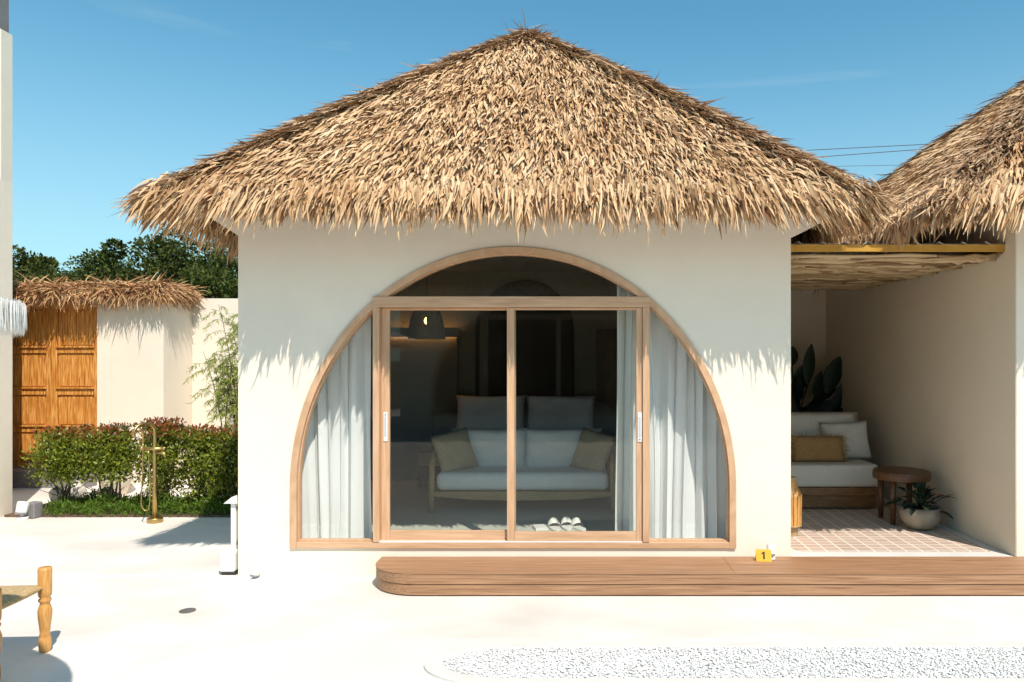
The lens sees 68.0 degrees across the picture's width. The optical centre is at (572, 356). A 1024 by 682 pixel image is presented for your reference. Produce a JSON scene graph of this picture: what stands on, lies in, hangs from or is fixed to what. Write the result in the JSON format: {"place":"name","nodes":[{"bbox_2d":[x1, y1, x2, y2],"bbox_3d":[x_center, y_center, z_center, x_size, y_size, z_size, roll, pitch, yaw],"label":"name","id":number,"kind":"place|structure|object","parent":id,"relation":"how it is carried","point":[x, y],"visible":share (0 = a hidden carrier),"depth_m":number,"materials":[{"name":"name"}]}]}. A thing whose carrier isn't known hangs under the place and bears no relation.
{"place":"outdoors","nodes":[
{"label":"outdoors","id":0,"kind":"place"},
{"bbox_2d":[101,425,133,494],"bbox_3d":[-6.769,1.540,11.200,0.480,1.020,0.480,0,0,0],"label":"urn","id":1,"kind":"object","parent":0,"point":[125,485],"visible":0.06,"depth_m":11.13,"materials":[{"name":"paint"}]},
{"bbox_2d":[0,476,1023,681],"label":"patio","id":2,"kind":"structure","parent":0,"point":[102,628],"depth_m":6.09,"materials":[{"name":"concrete"}]},
{"bbox_2d":[0,0,11,517],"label":"tall building","id":3,"kind":"structure","parent":2,"relation":"on","point":[5,267],"depth_m":9.75,"materials":[{"name":"paint"}]},
{"bbox_2d":[0,297,26,336],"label":"parasol","id":4,"kind":"object","parent":2,"relation":"on","point":[13,316],"visible":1,"depth_m":3.22,"materials":[{"name":"fabric"}]},
{"bbox_2d":[14,501,29,519],"bbox_3d":[-6.923,1.933,9.495,0.155,0.235,0.167,0,0,-20],"label":"spotlight","id":5,"kind":"object","parent":2,"relation":"on","point":[22,507],"visible":1,"depth_m":9.45,"materials":[{"name":"white paint"}]},
{"bbox_2d":[0,566,52,678],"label":"rush stool","id":6,"kind":"object","parent":2,"relation":"on","point":[11,595],"visible":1,"depth_m":5.21,"materials":[{"name":"brown wood"}]},
{"bbox_2d":[25,501,42,518],"bbox_3d":[-6.848,1.950,9.594,0.140,0.200,0.152,0,0,12],"label":"ballast box","id":7,"kind":"object","parent":2,"relation":"on","point":[34,509],"visible":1,"depth_m":9.54,"materials":[{"name":"grey plastic"}]},
{"bbox_2d":[12,467,96,487],"bbox_3d":[-8.378,1.917,11.975,1.644,0.265,0.450,0,0,0],"label":"gate step","id":8,"kind":"object","parent":2,"relation":"on","point":[19,480],"visible":0.36,"depth_m":11.75,"materials":[{"name":"grey stone"}]},
{"bbox_2d":[67,481,86,497],"bbox_3d":[-7.164,1.943,10.903,0.263,0.315,0.194,0,0,0],"label":"boulder","id":9,"kind":"object","parent":2,"relation":"on","point":[79,492],"visible":0.41,"depth_m":10.84,"materials":[{"name":"stone"}]},
{"bbox_2d":[12,270,207,484],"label":"garden wall","id":10,"kind":"structure","parent":2,"relation":"on","point":[144,347],"depth_m":12.00,"materials":[{"name":"paint"}]},
{"bbox_2d":[12,302,96,466],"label":"timber gate","id":11,"kind":"structure","parent":10,"relation":"attached to","point":[54,366],"depth_m":12.13,"materials":[{"name":"brown wood"}]},
{"bbox_2d":[0,574,219,576],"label":"path strip","id":12,"kind":"object","parent":2,"relation":"on","point":[115,575],"visible":1,"depth_m":7.04,"materials":[{"name":"white paint"}]},
{"bbox_2d":[4,498,230,516],"bbox_3d":[-4.920,2.035,10.185,4.640,0.030,1.130,0,0,0],"label":"garden bed","id":13,"kind":"object","parent":2,"relation":"on","point":[128,515],"visible":0.21,"depth_m":9.62,"materials":[{"name":"green plant"}]},
{"bbox_2d":[48,486,65,501],"bbox_3d":[-7.161,1.952,10.505,0.221,0.300,0.186,0,0,0],"label":"boulder","id":14,"kind":"object","parent":13,"relation":"on","point":[52,496],"visible":0.32,"depth_m":10.43,"materials":[{"name":"stone"}]},
{"bbox_2d":[20,424,94,505],"bbox_3d":[-6.720,1.456,9.989,0.890,1.139,0.806,0,0,0],"label":"shrub","id":15,"kind":"object","parent":13,"relation":"on","point":[56,450],"visible":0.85,"depth_m":9.80,"materials":[{"name":"green plant"}]},
{"bbox_2d":[65,421,146,507],"bbox_3d":[-6.135,1.446,9.997,0.905,1.163,0.782,0,0,0],"label":"shrub","id":16,"kind":"object","parent":13,"relation":"on","point":[105,455],"visible":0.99,"depth_m":9.82,"materials":[{"name":"green plant"}]},
{"bbox_2d":[40,486,231,517],"bbox_3d":[-4.867,1.916,10.042,3.845,0.354,1.025,0,0,0],"label":"ground cover","id":17,"kind":"object","parent":13,"relation":"on","point":[87,503],"visible":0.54,"depth_m":9.72,"materials":[{"name":"green plant"}]},
{"bbox_2d":[124,416,191,504],"bbox_3d":[-5.467,1.405,10.027,0.746,1.242,0.814,0,0,0],"label":"shrub","id":18,"kind":"object","parent":13,"relation":"on","point":[165,465],"visible":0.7,"depth_m":9.94,"materials":[{"name":"green plant"}]},
{"bbox_2d":[167,423,223,507],"bbox_3d":[-5.030,1.465,10.154,0.765,1.130,0.804,0,0,0],"label":"shrub","id":19,"kind":"object","parent":13,"relation":"on","point":[194,445],"visible":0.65,"depth_m":9.99,"materials":[{"name":"green plant"}]},
{"bbox_2d":[194,424,237,506],"bbox_3d":[-4.536,1.464,10.090,0.841,1.135,0.777,0,0,0],"label":"shrub","id":20,"kind":"object","parent":13,"relation":"on","point":[225,472],"visible":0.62,"depth_m":9.91,"materials":[{"name":"green plant"}]},
{"bbox_2d":[132,422,166,523],"bbox_3d":[-5.201,1.427,9.270,0.371,1.247,0.242,0,0,-35],"label":"garden shower","id":21,"kind":"object","parent":2,"relation":"on","point":[155,519],"visible":1,"depth_m":9.29,"materials":[{"name":"gold metal"}]},
{"bbox_2d":[179,608,195,612],"bbox_3d":[-3.100,2.046,6.080,0.124,0.006,0.124,0,0,0],"label":"floor drain","id":22,"kind":"object","parent":2,"relation":"on","point":[187,610],"visible":1,"depth_m":6.07,"materials":[{"name":"metal"}]},
{"bbox_2d":[182,304,237,485],"bbox_3d":[-5.223,0.627,11.704,1.164,2.847,1.048,0,0,23],"label":"bamboo","id":23,"kind":"object","parent":2,"relation":"on","point":[231,408],"visible":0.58,"depth_m":11.55,"materials":[{"name":"green plant"}]},
{"bbox_2d":[182,577,239,609],"bbox_3d":[-3.106,2.047,6.551,0.219,0.006,0.902,0,0,-7],"label":"drain channel","id":24,"kind":"object","parent":2,"relation":"on","point":[223,592],"visible":1,"depth_m":6.54,"materials":[{"name":"metal"}]},
{"bbox_2d":[192,298,237,473],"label":"boundary wall","id":25,"kind":"structure","parent":2,"relation":"on","point":[208,347],"depth_m":12.90,"materials":[{"name":"paint"}]},
{"bbox_2d":[219,495,237,574],"bbox_3d":[-3.233,1.688,7.140,0.160,0.725,0.160,0,0,0],"label":"pipe post","id":26,"kind":"object","parent":2,"relation":"on","point":[228,561],"visible":0.84,"depth_m":7.10,"materials":[{"name":"white metal"}]},
{"bbox_2d":[250,566,260,580],"bbox_3d":[-2.907,1.984,6.918,0.087,0.131,0.094,0,0,0],"label":"spotlight","id":27,"kind":"object","parent":2,"relation":"on","point":[255,572],"visible":1,"depth_m":6.89,"materials":[{"name":"white paint"}]},
{"bbox_2d":[109,6,908,576],"bbox_3d":[-0.547,-1.032,9.201,6.818,6.165,6.428,0,0,0],"label":"bungalow","id":28,"kind":"object","parent":2,"relation":"on","point":[515,206],"visible":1,"depth_m":7.00,"materials":[{"name":"paint"}]},
{"bbox_2d":[302,317,371,537],"bbox_3d":[-2.350,0.403,7.324,0.808,2.770,0.122,0,0,0],"label":"curtain","id":29,"kind":"object","parent":28,"relation":"hanging from","point":[336,488],"visible":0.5,"depth_m":7.33,"materials":[{"name":"white fabric"}]},
{"bbox_2d":[408,277,444,339],"bbox_3d":[-1.690,-0.725,8.750,0.430,1.050,0.430,0,0,0],"label":"pendant lamp","id":30,"kind":"object","parent":28,"relation":"hanging from","point":[428,325],"visible":0.73,"depth_m":8.59,"materials":[{"name":"black plastic"}]},
{"bbox_2d":[417,447,440,486],"bbox_3d":[-1.950,1.549,10.594,0.400,0.520,0.413,0,0,0],"label":"nightstand","id":31,"kind":"object","parent":28,"relation":"on","point":[423,455],"visible":0.55,"depth_m":10.40,"materials":[{"name":"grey wood"}]},
{"bbox_2d":[381,308,515,539],"bbox_3d":[-1.158,0.631,7.060,1.256,2.162,0.052,0,0,0],"label":"sliding door","id":32,"kind":"structure","parent":28,"relation":"in","point":[386,534],"depth_m":7.05,"materials":[{"name":"brown wood"}]},
{"bbox_2d":[290,247,735,547],"bbox_3d":[-0.550,0.381,7.045,4.126,2.788,0.150,0,0,0],"label":"arched window","id":33,"kind":"structure","parent":28,"relation":"in","point":[388,298],"depth_m":6.98,"materials":[{"name":"brown wood"}]},
{"bbox_2d":[428,428,615,513],"bbox_3d":[-0.580,1.349,9.116,2.187,0.923,0.870,0,0,0],"label":"sofa","id":34,"kind":"object","parent":28,"relation":"on","point":[545,470],"visible":0.69,"depth_m":8.74,"materials":[{"name":"white fabric"}]},
{"bbox_2d":[430,427,478,471],"bbox_3d":[-1.401,1.129,8.971,0.567,0.544,0.255,0,0,-38],"label":"throw cushion","id":35,"kind":"object","parent":34,"relation":"on","point":[454,450],"visible":0.97,"depth_m":8.90,"materials":[{"name":"beige fabric"}]},
{"bbox_2d":[570,427,615,471],"bbox_3d":[0.241,1.129,8.971,0.572,0.544,0.254,0,0,37],"label":"throw cushion","id":36,"kind":"object","parent":34,"relation":"on","point":[592,450],"visible":0.98,"depth_m":8.89,"materials":[{"name":"beige fabric"}]},
{"bbox_2d":[433,400,616,480],"bbox_3d":[-0.660,1.224,10.265,2.740,1.170,1.530,0,0,0],"label":"bed","id":37,"kind":"object","parent":28,"relation":"on","point":[605,414],"visible":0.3,"depth_m":10.96,"materials":[{"name":"wood"}]},
{"bbox_2d":[456,395,525,428],"bbox_3d":[-1.160,0.829,10.684,1.000,0.552,0.307,0,0,0],"label":"bed pillow","id":38,"kind":"object","parent":37,"relation":"on","point":[481,412],"visible":0.71,"depth_m":10.59,"materials":[{"name":"fabric"}]},
{"bbox_2d":[526,395,595,428],"bbox_3d":[-0.160,0.829,10.686,1.000,0.552,0.318,0,0,0],"label":"bed pillow","id":39,"kind":"object","parent":37,"relation":"on","point":[561,412],"visible":0.81,"depth_m":10.60,"materials":[{"name":"fabric"}]},
{"bbox_2d":[532,524,548,530],"bbox_3d":[-0.340,1.794,7.920,0.140,0.030,0.200,0,0,-15],"label":"folded towel","id":40,"kind":"object","parent":28,"relation":"on","point":[539,527],"visible":0.94,"depth_m":7.85,"materials":[{"name":"white fabric"}]},
{"bbox_2d":[547,517,560,530],"bbox_3d":[-0.190,1.756,7.930,0.135,0.106,0.323,0,0,-14],"label":"slipper","id":41,"kind":"object","parent":28,"relation":"on","point":[553,524],"visible":0.92,"depth_m":7.94,"materials":[{"name":"white fabric"}]},
{"bbox_2d":[560,517,572,530],"bbox_3d":[-0.060,1.756,7.970,0.135,0.106,0.323,0,0,-8],"label":"slipper","id":42,"kind":"object","parent":28,"relation":"on","point":[565,523],"visible":0.91,"depth_m":7.98,"materials":[{"name":"white fabric"}]},
{"bbox_2d":[507,308,641,540],"bbox_3d":[0.019,0.631,7.011,1.254,2.162,0.054,0,0,0],"label":"sliding door","id":43,"kind":"structure","parent":28,"relation":"in","point":[512,535],"depth_m":7.00,"materials":[{"name":"brown wood"}]},
{"bbox_2d":[570,517,585,530],"bbox_3d":[0.060,1.756,7.940,0.135,0.106,0.323,0,0,-24],"label":"slipper","id":44,"kind":"object","parent":28,"relation":"on","point":[576,523],"visible":0.91,"depth_m":7.95,"materials":[{"name":"white fabric"}]},
{"bbox_2d":[615,285,725,537],"bbox_3d":[1.051,0.403,7.331,1.284,2.770,0.142,0,0,0],"label":"curtain","id":45,"kind":"object","parent":28,"relation":"hanging from","point":[687,482],"visible":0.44,"depth_m":7.33,"materials":[{"name":"white fabric"}]},
{"bbox_2d":[95,638,1023,681],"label":"pool apron","id":46,"kind":"object","parent":2,"relation":"on","point":[349,660],"visible":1,"depth_m":5.09,"materials":[{"name":"concrete"}]},
{"bbox_2d":[424,642,1023,681],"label":"pebble kerb","id":47,"kind":"structure","parent":46,"relation":"on","point":[434,667],"depth_m":5.22,"materials":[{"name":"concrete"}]},
{"bbox_2d":[376,557,1023,594],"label":"deck step","id":48,"kind":"object","parent":2,"relation":"on","point":[699,575],"visible":1,"depth_m":6.45,"materials":[{"name":"brown wood"}]},
{"bbox_2d":[756,549,771,561],"bbox_3d":[1.735,1.804,6.860,0.136,0.100,0.075,0,0,8],"label":"number marker","id":49,"kind":"object","parent":48,"relation":"on","point":[765,555],"visible":1,"depth_m":6.84,"materials":[{"name":"yellow plastic"}]},
{"bbox_2d":[766,544,774,559],"bbox_3d":[1.811,1.784,6.907,0.091,0.138,0.098,0,0,0],"label":"spotlight","id":50,"kind":"object","parent":48,"relation":"on","point":[770,547],"visible":0.73,"depth_m":6.88,"materials":[{"name":"white paint"}]},
{"bbox_2d":[791,290,825,407],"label":"terrace wall","id":51,"kind":"structure","parent":2,"relation":"on","point":[808,318],"depth_m":12.25,"materials":[{"name":"paint"}]},
{"bbox_2d":[800,77,1023,556],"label":"bungalow","id":52,"kind":"object","parent":2,"relation":"on","point":[932,379],"visible":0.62,"depth_m":7.90,"materials":[{"name":"paint"}]},
{"bbox_2d":[791,241,1004,290],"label":"pergola roof","id":53,"kind":"structure","parent":52,"relation":"attached to","point":[848,264],"depth_m":7.59,"materials":[{"name":"beige wood"}]},
{"bbox_2d":[9,0,1023,274],"label":"sky","id":54,"kind":"structure","parent":0,"point":[109,97],"materials":[{"name":"blue"}]},
{"bbox_2d":[442,646,1023,677],"bbox_3d":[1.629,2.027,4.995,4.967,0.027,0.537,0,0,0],"label":"gravel","id":55,"kind":"structure","parent":0,"point":[982,670],"depth_m":4.99,"materials":[{"name":"white gravel"}]},
{"bbox_2d":[791,496,1013,556],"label":"terrace floor","id":56,"kind":"structure","parent":0,"point":[994,552],"depth_m":7.12,"materials":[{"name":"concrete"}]},
{"bbox_2d":[791,498,990,551],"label":"terrace tiles","id":57,"kind":"object","parent":56,"relation":"on","point":[844,529],"visible":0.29,"depth_m":7.82,"materials":[{"name":"beige tile"}]},
{"bbox_2d":[791,476,801,535],"bbox_3d":[2.260,1.550,7.840,0.237,0.605,0.240,0,0,0],"label":"wooden lantern","id":58,"kind":"object","parent":57,"relation":"on","point":[796,508],"visible":0.52,"depth_m":7.75,"materials":[{"name":"brown wood"}]},
{"bbox_2d":[791,344,842,411],"bbox_3d":[3.677,0.831,11.550,1.154,2.044,0.500,0,0,0],"label":"potted plant","id":59,"kind":"object","parent":57,"relation":"on","point":[824,386],"visible":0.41,"depth_m":11.51,"materials":[{"name":"green plant"}]},
{"bbox_2d":[791,412,877,506],"bbox_3d":[2.880,1.280,9.590,1.700,1.107,0.980,0,0,0],"label":"daybed","id":60,"kind":"object","parent":57,"relation":"on","point":[852,482],"visible":0.23,"depth_m":9.12,"materials":[{"name":"white fabric"}]},
{"bbox_2d":[791,431,850,461],"bbox_3d":[3.049,1.121,9.418,0.848,0.449,0.252,0,0,0],"label":"raffia cushion","id":61,"kind":"object","parent":60,"relation":"on","point":[819,448],"visible":0.91,"depth_m":9.34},
{"bbox_2d":[819,420,872,458],"bbox_3d":[3.480,1.073,9.621,0.645,0.516,0.275,0,0,0],"label":"square cushion","id":62,"kind":"object","parent":60,"relation":"on","point":[855,433],"visible":0.67,"depth_m":9.54,"materials":[{"name":"beige fabric"}]},
{"bbox_2d":[872,466,930,524],"bbox_3d":[3.700,1.565,8.500,0.610,0.575,0.610,0,0,0],"label":"side table","id":63,"kind":"object","parent":57,"relation":"on","point":[894,475],"visible":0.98,"depth_m":8.33,"materials":[{"name":"brown wood"}]},
{"bbox_2d":[884,482,954,529],"bbox_3d":[3.723,1.592,8.097,0.774,0.522,0.594,0,0,0],"label":"bowl planter","id":64,"kind":"object","parent":57,"relation":"on","point":[919,515],"visible":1,"depth_m":8.03,"materials":[{"name":"ceramic"}]},
{"label":"ground","id":65,"kind":"structure","parent":0,"visible":0},
{"bbox_2d":[12,260,29,279],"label":"tree","id":66,"kind":"object","parent":65,"relation":"on","point":[13,268],"visible":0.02,"depth_m":29.05,"materials":[{"name":"green plant"}]},
{"bbox_2d":[12,251,59,281],"bbox_3d":[-21.731,-1.140,31.131,4.166,6.387,3.540,0,0,0],"label":"tree","id":67,"kind":"object","parent":65,"relation":"on","point":[50,261],"visible":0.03,"depth_m":30.31,"materials":[{"name":"green plant"}]},
{"bbox_2d":[12,244,70,282],"bbox_3d":[-19.809,-0.977,26.819,3.964,6.062,3.144,0,0,0],"label":"tree","id":68,"kind":"object","parent":65,"relation":"on","point":[22,250],"visible":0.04,"depth_m":27.05,"materials":[{"name":"green plant"}]},
{"bbox_2d":[13,268,78,283],"bbox_3d":[-15.599,-0.344,22.861,4.068,4.795,3.326,0,0,0],"label":"tree","id":69,"kind":"object","parent":65,"relation":"on","point":[46,271],"visible":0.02,"depth_m":22.77,"materials":[{"name":"green plant"}]},
{"bbox_2d":[61,255,97,278],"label":"tree","id":70,"kind":"object","parent":65,"relation":"on","point":[70,268],"visible":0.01,"depth_m":40.35,"materials":[{"name":"green plant"}]},
{"bbox_2d":[65,248,138,281],"bbox_3d":[-21.708,-1.528,35.081,5.147,7.166,4.333,0,0,0],"label":"tree","id":71,"kind":"object","parent":65,"relation":"on","point":[95,258],"visible":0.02,"depth_m":34.83,"materials":[{"name":"green plant"}]},
{"bbox_2d":[89,258,163,283],"bbox_3d":[-13.979,-0.535,23.917,4.224,5.202,3.530,0,0,0],"label":"tree","id":72,"kind":"object","parent":65,"relation":"on","point":[135,270],"visible":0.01,"depth_m":24.05,"materials":[{"name":"green plant"}]},
{"bbox_2d":[79,224,205,282],"bbox_3d":[-16.058,-1.488,29.122,5.068,7.103,4.930,0,0,45],"label":"tree","id":73,"kind":"object","parent":65,"relation":"on","point":[153,248],"visible":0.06,"depth_m":27.97,"materials":[{"name":"green plant"}]},
{"bbox_2d":[137,236,234,297],"bbox_3d":[-13.112,-1.071,26.048,3.909,6.250,3.990,0,0,39],"label":"tree","id":74,"kind":"object","parent":65,"relation":"on","point":[176,270],"visible":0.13,"depth_m":25.46,"materials":[{"name":"green plant"}]},
{"bbox_2d":[178,244,237,297],"bbox_3d":[-11.048,-0.854,23.907,3.869,5.846,3.471,0,0,0],"label":"tree","id":75,"kind":"object","parent":65,"relation":"on","point":[215,284],"visible":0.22,"depth_m":23.25,"materials":[{"name":"green plant"}]},
{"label":"utility pole","id":76,"kind":"object","parent":65,"relation":"on","visible":0},
{"bbox_2d":[800,144,926,150],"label":"power line","id":77,"kind":"object","parent":76,"relation":"attached to","point":[867,147],"visible":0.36,"depth_m":44.99,"materials":[{"name":"grey metal"}]},
{"bbox_2d":[823,149,922,156],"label":"power line","id":78,"kind":"object","parent":76,"relation":"attached to","point":[874,152],"visible":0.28,"depth_m":44.99,"materials":[{"name":"grey metal"}]}
]}

